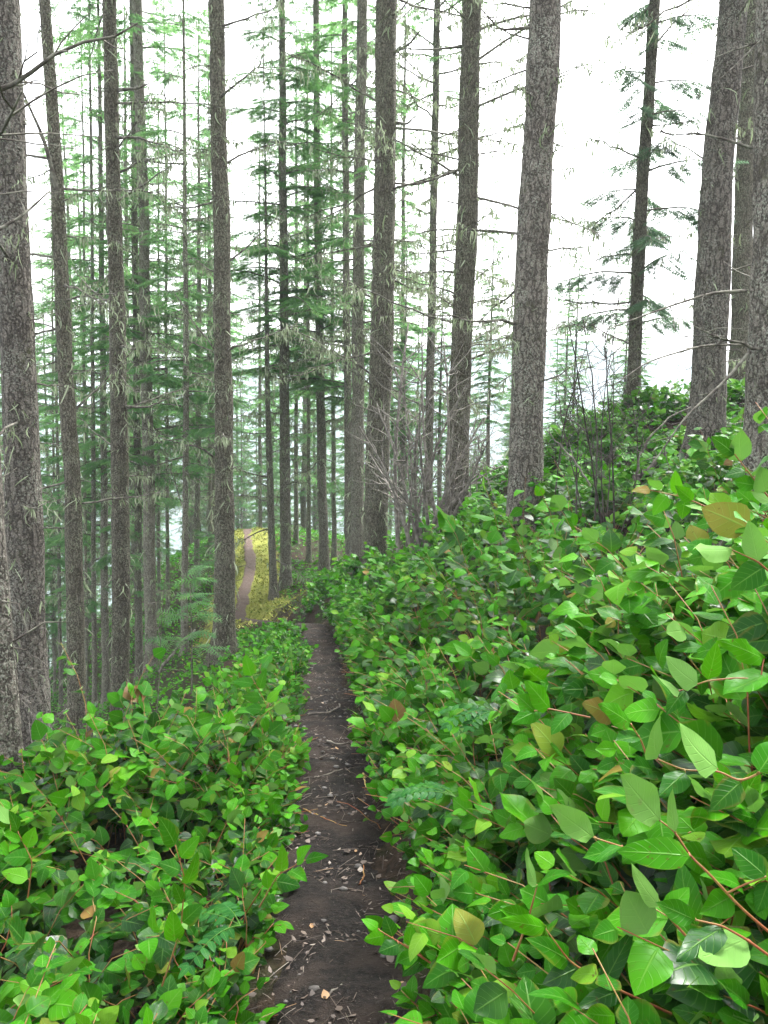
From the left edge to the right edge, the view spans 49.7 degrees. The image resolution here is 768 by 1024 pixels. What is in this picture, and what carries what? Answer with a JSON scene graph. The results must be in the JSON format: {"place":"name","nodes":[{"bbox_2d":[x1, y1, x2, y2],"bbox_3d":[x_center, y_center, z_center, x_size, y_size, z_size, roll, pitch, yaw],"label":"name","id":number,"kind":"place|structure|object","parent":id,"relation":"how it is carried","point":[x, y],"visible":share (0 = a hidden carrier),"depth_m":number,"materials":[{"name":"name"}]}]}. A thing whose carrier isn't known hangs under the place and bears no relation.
{"place":"outdoors","nodes":[
{"label":"outdoors","id":0,"kind":"place"},
{"bbox_2d":[0,0,737,398],"label":"sky","id":1,"kind":"structure","parent":0,"point":[591,104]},
{"bbox_2d":[0,338,744,1023],"bbox_3d":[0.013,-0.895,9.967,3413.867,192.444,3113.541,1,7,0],"label":"ground","id":2,"kind":"structure","parent":0,"point":[662,374],"depth_m":20.09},
{"bbox_2d":[0,217,65,657],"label":"distant fir tree","id":3,"kind":"object","parent":2,"relation":"on","point":[53,625],"visible":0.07,"depth_m":26.08,"materials":[{"name":"green plant"}]},
{"bbox_2d":[17,649,70,756],"bbox_3d":[-3.134,1.870,7.571,0.541,1.370,0.831,1,7,0],"label":"bare shrub","id":4,"kind":"object","parent":2,"relation":"on","point":[27,701],"visible":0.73,"depth_m":7.63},
{"bbox_2d":[0,0,95,762],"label":"fir tree","id":5,"kind":"object","parent":2,"relation":"on","point":[23,505],"visible":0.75,"depth_m":7.82,"materials":[{"name":"grey plant"}]},
{"bbox_2d":[32,243,83,666],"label":"distant fir tree","id":6,"kind":"object","parent":2,"relation":"on","point":[47,454],"visible":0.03,"depth_m":40.29,"materials":[{"name":"green plant"}]},
{"bbox_2d":[29,38,110,706],"bbox_3d":[-9.275,-3.338,23.855,3.567,19.350,3.108,-1,8,-14],"label":"fir tree","id":7,"kind":"object","parent":2,"relation":"on","point":[58,560],"visible":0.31,"depth_m":23.94,"materials":[{"name":"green plant"}]},
{"bbox_2d":[28,73,111,699],"bbox_3d":[-10.768,-3.175,25.674,3.067,19.498,3.296,5,8,30],"label":"fir tree","id":8,"kind":"object","parent":2,"relation":"on","point":[53,437],"visible":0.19,"depth_m":25.93,"materials":[{"name":"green plant"}]},
{"bbox_2d":[0,13,141,784],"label":"fir tree","id":9,"kind":"object","parent":2,"relation":"on","point":[11,741],"visible":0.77,"depth_m":4.37,"materials":[{"name":"grey plant"}]},
{"bbox_2d":[36,21,133,655],"bbox_3d":[-10.384,-4.924,27.870,3.668,21.654,3.689,-1,7,-13],"label":"distant fir tree","id":10,"kind":"object","parent":2,"relation":"on","point":[68,254],"visible":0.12,"depth_m":27.44,"materials":[{"name":"green plant"}]},
{"bbox_2d":[43,85,130,626],"bbox_3d":[-12.415,-5.696,34.916,4.238,23.399,4.591,2,7,9],"label":"distant fir tree","id":11,"kind":"object","parent":2,"relation":"on","point":[79,253],"visible":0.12,"depth_m":34.28,"materials":[{"name":"green plant"}]},
{"bbox_2d":[31,0,157,702],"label":"fir tree","id":12,"kind":"object","parent":2,"relation":"on","point":[57,460],"visible":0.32,"depth_m":20.44,"materials":[{"name":"green plant"}]},
{"bbox_2d":[31,0,177,711],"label":"fir tree","id":13,"kind":"object","parent":2,"relation":"on","point":[105,655],"visible":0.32,"depth_m":18.64,"materials":[{"name":"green plant"}]},
{"bbox_2d":[38,0,175,715],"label":"fir tree","id":14,"kind":"object","parent":2,"relation":"on","point":[92,609],"visible":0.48,"depth_m":18.72,"materials":[{"name":"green plant"}]},
{"bbox_2d":[24,0,190,743],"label":"fir tree","id":15,"kind":"object","parent":2,"relation":"on","point":[75,589],"visible":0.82,"depth_m":10.82,"materials":[{"name":"grey plant"}]},
{"bbox_2d":[97,141,164,598],"bbox_3d":[-9.528,-4.808,30.864,3.224,17.173,3.047,2,7,12],"label":"distant fir tree","id":16,"kind":"object","parent":2,"relation":"on","point":[133,539],"visible":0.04,"depth_m":31.43,"materials":[{"name":"green plant"}]},
{"bbox_2d":[72,0,191,660],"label":"fir tree","id":17,"kind":"object","parent":2,"relation":"on","point":[168,500],"visible":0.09,"depth_m":21.54,"materials":[{"name":"green plant"}]},
{"bbox_2d":[27,0,240,684],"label":"fir tree","id":18,"kind":"object","parent":2,"relation":"on","point":[138,624],"visible":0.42,"depth_m":18.51,"materials":[{"name":"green plant"}]},
{"bbox_2d":[39,0,257,718],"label":"fir tree","id":19,"kind":"object","parent":2,"relation":"on","point":[119,453],"visible":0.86,"depth_m":12.19,"materials":[{"name":"grey plant"}]},
{"bbox_2d":[108,120,193,516],"bbox_3d":[-9.531,-6.271,33.733,3.446,19.287,4.068,7,9,38],"label":"distant fir tree","id":20,"kind":"object","parent":2,"relation":"on","point":[161,457],"visible":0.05,"depth_m":33.77,"materials":[{"name":"green plant"}]},
{"bbox_2d":[0,618,318,1023],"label":"salal thicket","id":21,"kind":"object","parent":2,"relation":"on","point":[223,780],"visible":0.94,"depth_m":3.79,"materials":[{"name":"green plant"}]},
{"bbox_2d":[2,811,51,898],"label":"salal shoot","id":22,"kind":"object","parent":21,"relation":"on","point":[20,857],"visible":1,"depth_m":2.77,"materials":[{"name":"green plant"}]},
{"bbox_2d":[158,816,201,986],"bbox_3d":[-0.552,1.052,2.248,0.114,0.519,0.062,-1,7,-11],"label":"salal shoot","id":23,"kind":"object","parent":21,"relation":"on","point":[174,929],"visible":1,"depth_m":2.24,"materials":[{"name":"green plant"}]},
{"bbox_2d":[178,901,244,978],"bbox_3d":[-0.518,1.247,2.472,0.221,0.067,0.314,-2,8,-20],"label":"oregon grape","id":24,"kind":"object","parent":21,"relation":"in","point":[225,910],"visible":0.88,"depth_m":2.42,"materials":[{"name":"green plant"}]},
{"bbox_2d":[233,655,279,721],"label":"salal shoot","id":25,"kind":"object","parent":21,"relation":"on","point":[249,667],"visible":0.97,"depth_m":4.56,"materials":[{"name":"green plant"}]},
{"bbox_2d":[259,843,327,907],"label":"salal shoot","id":26,"kind":"object","parent":21,"relation":"in","point":[285,882],"visible":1,"depth_m":2.77,"materials":[{"name":"green plant"}]},
{"bbox_2d":[68,0,250,678],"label":"fir tree","id":27,"kind":"object","parent":2,"relation":"on","point":[168,381],"visible":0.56,"depth_m":17.60,"materials":[{"name":"green plant"}]},
{"bbox_2d":[136,575,190,712],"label":"bare sapling","id":28,"kind":"object","parent":2,"relation":"on","point":[152,652],"visible":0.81,"depth_m":10.22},
{"bbox_2d":[123,0,213,625],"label":"fir tree","id":29,"kind":"object","parent":2,"relation":"on","point":[168,563],"visible":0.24,"depth_m":22.31,"materials":[{"name":"green plant"}]},
{"bbox_2d":[128,0,211,616],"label":"fir tree","id":30,"kind":"object","parent":2,"relation":"on","point":[159,575],"visible":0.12,"depth_m":25.39,"materials":[{"name":"green plant"}]},
{"bbox_2d":[102,0,259,655],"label":"fir tree","id":31,"kind":"object","parent":2,"relation":"on","point":[187,402],"visible":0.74,"depth_m":16.52,"materials":[{"name":"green plant"}]},
{"bbox_2d":[143,559,228,698],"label":"fir sapling","id":32,"kind":"object","parent":2,"relation":"on","point":[194,583],"visible":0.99,"depth_m":10.75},
{"bbox_2d":[169,222,213,546],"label":"distant fir tree","id":33,"kind":"object","parent":2,"relation":"on","point":[192,517],"visible":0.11,"depth_m":37.62,"materials":[{"name":"green plant"}]},
{"bbox_2d":[161,171,236,542],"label":"distant fir tree","id":34,"kind":"object","parent":2,"relation":"on","point":[180,492],"visible":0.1,"depth_m":42.27,"materials":[{"name":"green plant"}]},
{"bbox_2d":[191,528,214,585],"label":"fir sapling","id":35,"kind":"object","parent":2,"relation":"on","point":[202,548],"visible":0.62,"depth_m":24.33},
{"bbox_2d":[153,0,253,591],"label":"fir tree","id":36,"kind":"object","parent":2,"relation":"on","point":[196,509],"visible":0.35,"depth_m":24.35,"materials":[{"name":"green plant"}]},
{"bbox_2d":[160,41,258,543],"bbox_3d":[-6.297,-7.198,29.762,4.244,18.488,3.730,2,7,7],"label":"distant fir tree","id":37,"kind":"object","parent":2,"relation":"on","point":[234,339],"visible":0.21,"depth_m":29.62,"materials":[{"name":"green plant"}]},
{"bbox_2d":[171,0,249,553],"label":"fir tree","id":38,"kind":"object","parent":2,"relation":"on","point":[209,527],"visible":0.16,"depth_m":29.21,"materials":[{"name":"green plant"}]},
{"bbox_2d":[180,130,252,548],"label":"distant fir tree","id":39,"kind":"object","parent":2,"relation":"on","point":[202,415],"visible":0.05,"depth_m":44.39,"materials":[{"name":"green plant"}]},
{"bbox_2d":[127,0,317,666],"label":"fir tree","id":40,"kind":"object","parent":2,"relation":"on","point":[225,565],"visible":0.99,"depth_m":11.66,"materials":[{"name":"grey plant"}]},
{"bbox_2d":[194,217,251,518],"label":"distant fir tree","id":41,"kind":"object","parent":2,"relation":"on","point":[206,482],"visible":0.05,"depth_m":39.42,"materials":[{"name":"green plant"}]},
{"bbox_2d":[231,299,257,527],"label":"distant fir tree","id":42,"kind":"object","parent":2,"relation":"on","point":[237,476],"visible":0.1,"depth_m":56.16,"materials":[{"name":"green plant"}]},
{"bbox_2d":[233,319,257,530],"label":"distant fir tree","id":43,"kind":"object","parent":2,"relation":"on","point":[240,491],"visible":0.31,"depth_m":53.84,"materials":[{"name":"green plant"}]},
{"bbox_2d":[173,526,328,672],"bbox_3d":[-4.909,1.919,28.967,3.546,4.964,27.976,-1,7,-10],"label":"moss","id":44,"kind":"object","parent":2,"relation":"on","point":[238,530],"visible":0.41,"depth_m":21.25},
{"bbox_2d":[244,361,267,524],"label":"distant fir tree","id":45,"kind":"object","parent":2,"relation":"on","point":[254,446],"visible":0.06,"depth_m":61.68,"materials":[{"name":"green plant"}]},
{"bbox_2d":[233,119,291,527],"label":"fir tree","id":46,"kind":"object","parent":2,"relation":"on","point":[260,468],"visible":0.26,"depth_m":37.71,"materials":[{"name":"green plant"}]},
{"bbox_2d":[236,237,293,528],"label":"distant fir tree","id":47,"kind":"object","parent":2,"relation":"on","point":[275,465],"visible":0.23,"depth_m":48.65,"materials":[{"name":"green plant"}]},
{"bbox_2d":[200,24,333,599],"bbox_3d":[-2.675,-4.166,19.312,3.119,13.350,3.389,1,7,0],"label":"fir tree","id":48,"kind":"object","parent":2,"relation":"on","point":[273,593],"visible":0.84,"depth_m":19.16,"materials":[{"name":"green plant"}]},
{"bbox_2d":[246,296,293,528],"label":"distant fir tree","id":49,"kind":"object","parent":2,"relation":"on","point":[266,524],"visible":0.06,"depth_m":56.59,"materials":[{"name":"green plant"}]},
{"bbox_2d":[49,463,507,749],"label":"undergrowth","id":50,"kind":"object","parent":2,"relation":"on","point":[313,573],"visible":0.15,"depth_m":22.48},
{"bbox_2d":[246,0,335,544],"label":"fir tree","id":51,"kind":"object","parent":2,"relation":"on","point":[296,416],"visible":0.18,"depth_m":28.70,"materials":[{"name":"green plant"}]},
{"bbox_2d":[193,0,404,590],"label":"fir tree","id":52,"kind":"object","parent":2,"relation":"on","point":[285,578],"visible":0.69,"depth_m":19.21,"materials":[{"name":"green plant"}]},
{"bbox_2d":[264,62,343,530],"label":"distant fir tree","id":53,"kind":"object","parent":2,"relation":"on","point":[302,508],"visible":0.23,"depth_m":41.11,"materials":[{"name":"green plant"}]},
{"bbox_2d":[268,0,351,562],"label":"fir tree","id":54,"kind":"object","parent":2,"relation":"on","point":[308,559],"visible":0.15,"depth_m":26.74,"materials":[{"name":"green plant"}]},
{"bbox_2d":[291,318,341,534],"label":"distant fir tree","id":55,"kind":"object","parent":2,"relation":"on","point":[315,517],"visible":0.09,"depth_m":45.29,"materials":[{"name":"green plant"}]},
{"bbox_2d":[217,617,427,1023],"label":"leaf litter","id":56,"kind":"object","parent":2,"relation":"on","point":[325,992],"visible":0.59,"depth_m":3.53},
{"bbox_2d":[235,529,415,1023],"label":"trail","id":57,"kind":"object","parent":2,"relation":"on","point":[353,967],"visible":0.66,"depth_m":3.42,"materials":[{"name":"soil"}]},
{"bbox_2d":[258,634,399,1023],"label":"pebbles","id":58,"kind":"object","parent":57,"relation":"on","point":[395,918],"visible":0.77,"depth_m":3.46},
{"bbox_2d":[290,1,369,564],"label":"fir tree","id":59,"kind":"object","parent":2,"relation":"on","point":[332,485],"visible":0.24,"depth_m":26.85,"materials":[{"name":"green plant"}]},
{"bbox_2d":[238,0,426,576],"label":"fir tree","id":60,"kind":"object","parent":2,"relation":"on","point":[322,512],"visible":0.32,"depth_m":20.31,"materials":[{"name":"green plant"}]},
{"bbox_2d":[315,162,390,529],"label":"distant fir tree","id":61,"kind":"object","parent":2,"relation":"on","point":[339,438],"visible":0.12,"depth_m":38.71,"materials":[{"name":"green plant"}]},
{"bbox_2d":[284,0,430,568],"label":"fir tree","id":62,"kind":"object","parent":2,"relation":"on","point":[344,114],"visible":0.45,"depth_m":18.36,"materials":[{"name":"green plant"}]},
{"bbox_2d":[277,0,450,567],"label":"fir tree","id":63,"kind":"object","parent":2,"relation":"on","point":[357,489],"visible":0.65,"depth_m":16.95,"materials":[{"name":"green plant"}]},
{"bbox_2d":[248,0,522,572],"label":"fir tree","id":64,"kind":"object","parent":2,"relation":"on","point":[375,515],"visible":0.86,"depth_m":13.90,"materials":[{"name":"grey plant"}]},
{"bbox_2d":[351,1,448,527],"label":"fir tree","id":65,"kind":"object","parent":2,"relation":"on","point":[403,180],"visible":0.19,"depth_m":23.99,"materials":[{"name":"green plant"}]},
{"bbox_2d":[389,257,436,526],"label":"distant fir tree","id":66,"kind":"object","parent":2,"relation":"on","point":[417,342],"visible":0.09,"depth_m":25.40,"materials":[{"name":"green plant"}]},
{"bbox_2d":[388,185,441,531],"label":"distant fir tree","id":67,"kind":"object","parent":2,"relation":"on","point":[402,344],"visible":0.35,"depth_m":20.90,"materials":[{"name":"green plant"}]},
{"bbox_2d":[332,306,507,554],"bbox_3d":[0.490,-1.149,11.877,2.603,3.730,2.428,3,8,14],"label":"bare shrub","id":68,"kind":"object","parent":2,"relation":"on","point":[393,488],"visible":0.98,"depth_m":12.10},
{"bbox_2d":[287,0,571,519],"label":"fir tree","id":69,"kind":"object","parent":2,"relation":"on","point":[434,95],"visible":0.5,"depth_m":18.14,"materials":[{"name":"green plant"}]},
{"bbox_2d":[405,219,469,524],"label":"distant fir tree","id":70,"kind":"object","parent":2,"relation":"on","point":[440,399],"visible":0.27,"depth_m":23.15,"materials":[{"name":"green plant"}]},
{"bbox_2d":[316,0,620,515],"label":"fir tree","id":71,"kind":"object","parent":2,"relation":"on","point":[467,204],"visible":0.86,"depth_m":12.42,"materials":[{"name":"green plant"}]},
{"bbox_2d":[442,397,510,509],"bbox_3d":[1.255,-0.678,11.356,1.212,1.785,1.704,-2,8,-23],"label":"bare shrub","id":72,"kind":"object","parent":2,"relation":"on","point":[477,467],"visible":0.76,"depth_m":11.43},
{"bbox_2d":[470,180,511,486],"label":"distant fir tree","id":73,"kind":"object","parent":2,"relation":"on","point":[489,370],"visible":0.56,"depth_m":20.43,"materials":[{"name":"green plant"}]},
{"bbox_2d":[383,0,600,545],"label":"fir tree","id":74,"kind":"object","parent":2,"relation":"on","point":[542,71],"visible":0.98,"depth_m":8.79,"materials":[{"name":"grey plant"}]},
{"bbox_2d":[490,280,514,465],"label":"distant fir tree","id":75,"kind":"object","parent":2,"relation":"on","point":[506,425],"visible":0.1,"depth_m":25.47,"materials":[{"name":"green plant"}]},
{"bbox_2d":[291,372,767,1023],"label":"salal thicket","id":76,"kind":"object","parent":2,"relation":"on","point":[663,596],"visible":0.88,"depth_m":2.65,"materials":[{"name":"green plant"}]},
{"bbox_2d":[361,915,430,965],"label":"salal shoot","id":77,"kind":"object","parent":76,"relation":"on","point":[389,947],"visible":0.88,"depth_m":2.05,"materials":[{"name":"green plant"}]},
{"bbox_2d":[384,780,455,808],"bbox_3d":[0.115,0.908,2.688,0.231,0.058,0.172,1,7,0],"label":"oregon grape","id":78,"kind":"object","parent":76,"relation":"on","point":[430,789],"visible":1,"depth_m":2.65,"materials":[{"name":"green plant"}]},
{"bbox_2d":[438,703,496,732],"bbox_3d":[0.328,0.789,3.220,0.232,0.063,0.249,1,7,0],"label":"oregon grape","id":79,"kind":"object","parent":76,"relation":"on","point":[481,710],"visible":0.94,"depth_m":3.17,"materials":[{"name":"green plant"}]},
{"bbox_2d":[498,848,570,961],"bbox_3d":[0.289,0.753,1.585,0.132,0.262,0.062,3,8,16],"label":"salal shoot","id":80,"kind":"object","parent":76,"relation":"on","point":[549,876],"visible":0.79,"depth_m":1.58,"materials":[{"name":"green plant"}]},
{"bbox_2d":[511,680,590,734],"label":"salal shoot","id":81,"kind":"object","parent":76,"relation":"on","point":[534,702],"visible":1,"depth_m":2.27,"materials":[{"name":"green plant"}]},
{"bbox_2d":[498,914,671,1014],"bbox_3d":[0.364,0.818,1.505,0.338,0.222,0.062,0,7,-6],"label":"salal shoot","id":82,"kind":"object","parent":76,"relation":"on","point":[555,953],"visible":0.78,"depth_m":1.51,"materials":[{"name":"green plant"}]},
{"bbox_2d":[549,804,622,863],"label":"salal shoot","id":83,"kind":"object","parent":76,"relation":"on","point":[574,823],"visible":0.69,"depth_m":1.45,"materials":[{"name":"green plant"}]},
{"bbox_2d":[598,702,645,752],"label":"salal shoot","id":84,"kind":"object","parent":76,"relation":"attached to","point":[616,715],"visible":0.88,"depth_m":1.86,"materials":[{"name":"green plant"}]},
{"bbox_2d":[631,863,689,936],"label":"salal shoot","id":85,"kind":"object","parent":76,"relation":"on","point":[648,892],"visible":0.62,"depth_m":1.41,"materials":[{"name":"green plant"}]},
{"bbox_2d":[634,403,690,476],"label":"dead stem","id":86,"kind":"object","parent":76,"relation":"on","point":[659,427],"visible":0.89,"depth_m":8.40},
{"bbox_2d":[632,470,704,518],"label":"salal shoot","id":87,"kind":"object","parent":76,"relation":"attached to","point":[661,502],"visible":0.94,"depth_m":2.60,"materials":[{"name":"green plant"}]},
{"bbox_2d":[616,773,767,932],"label":"salal shoot","id":88,"kind":"object","parent":76,"relation":"attached to","point":[643,807],"visible":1,"depth_m":1.32,"materials":[{"name":"green plant"}]},
{"bbox_2d":[645,711,767,810],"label":"salal shoot","id":89,"kind":"object","parent":76,"relation":"attached to","point":[728,791],"visible":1,"depth_m":1.51,"materials":[{"name":"green plant"}]},
{"bbox_2d":[650,638,767,714],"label":"salal shoot","id":90,"kind":"object","parent":76,"relation":"attached to","point":[684,673],"visible":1,"depth_m":1.79,"materials":[{"name":"green plant"}]},
{"bbox_2d":[655,899,767,967],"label":"salal shoot","id":91,"kind":"object","parent":76,"relation":"on","point":[716,944],"visible":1,"depth_m":1.29,"materials":[{"name":"green plant"}]},
{"bbox_2d":[687,966,767,1021],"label":"salal shoot","id":92,"kind":"object","parent":76,"relation":"on","point":[729,980],"visible":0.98,"depth_m":1.39,"materials":[{"name":"green plant"}]},
{"bbox_2d":[693,521,767,590],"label":"salal shoot","id":93,"kind":"object","parent":76,"relation":"on","point":[749,575],"visible":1,"depth_m":1.93,"materials":[{"name":"green plant"}]},
{"bbox_2d":[699,869,767,919],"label":"salal shoot","id":94,"kind":"object","parent":76,"relation":"on","point":[719,903],"visible":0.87,"depth_m":1.49,"materials":[{"name":"green plant"}]},
{"bbox_2d":[711,429,767,503],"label":"salal shoot","id":95,"kind":"object","parent":76,"relation":"on","point":[738,447],"visible":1,"depth_m":1.99,"materials":[{"name":"green plant"}]},
{"bbox_2d":[712,761,766,827],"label":"salal shoot","id":96,"kind":"object","parent":76,"relation":"on","point":[753,801],"visible":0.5,"depth_m":1.62,"materials":[{"name":"green plant"}]},
{"bbox_2d":[543,284,569,432],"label":"distant fir tree","id":97,"kind":"object","parent":2,"relation":"on","point":[556,386],"visible":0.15,"depth_m":28.52,"materials":[{"name":"green plant"}]},
{"bbox_2d":[543,226,585,441],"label":"distant fir tree","id":98,"kind":"object","parent":2,"relation":"on","point":[560,368],"visible":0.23,"depth_m":24.83,"materials":[{"name":"green plant"}]},
{"bbox_2d":[547,191,598,428],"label":"distant fir tree","id":99,"kind":"object","parent":2,"relation":"on","point":[582,382],"visible":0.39,"depth_m":21.33,"materials":[{"name":"green plant"}]},
{"bbox_2d":[492,222,695,550],"bbox_3d":[1.834,-1.031,7.365,1.701,3.168,2.586,6,9,37],"label":"bare shrub","id":100,"kind":"object","parent":2,"relation":"on","point":[610,456],"visible":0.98,"depth_m":7.66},
{"bbox_2d":[600,212,647,404],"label":"distant fir tree","id":101,"kind":"object","parent":2,"relation":"on","point":[625,362],"visible":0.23,"depth_m":25.83,"materials":[{"name":"green plant"}]},
{"bbox_2d":[618,255,656,387],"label":"distant fir tree","id":102,"kind":"object","parent":2,"relation":"on","point":[642,357],"visible":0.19,"depth_m":22.75,"materials":[{"name":"green plant"}]},
{"bbox_2d":[547,0,747,413],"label":"hemlock tree","id":103,"kind":"object","parent":2,"relation":"on","point":[642,237],"visible":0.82,"depth_m":13.34,"materials":[{"name":"plant"}]},
{"bbox_2d":[586,0,754,464],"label":"fir tree","id":104,"kind":"object","parent":2,"relation":"on","point":[709,367],"visible":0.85,"depth_m":10.02,"materials":[{"name":"grey plant"}]},
{"bbox_2d":[581,0,767,545],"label":"fir tree","id":105,"kind":"object","parent":2,"relation":"on","point":[755,357],"visible":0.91,"depth_m":6.21,"materials":[{"name":"grey plant"}]},
{"bbox_2d":[662,0,756,382],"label":"fir tree","id":106,"kind":"object","parent":2,"relation":"on","point":[743,252],"visible":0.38,"depth_m":14.36,"materials":[{"name":"grey plant"}]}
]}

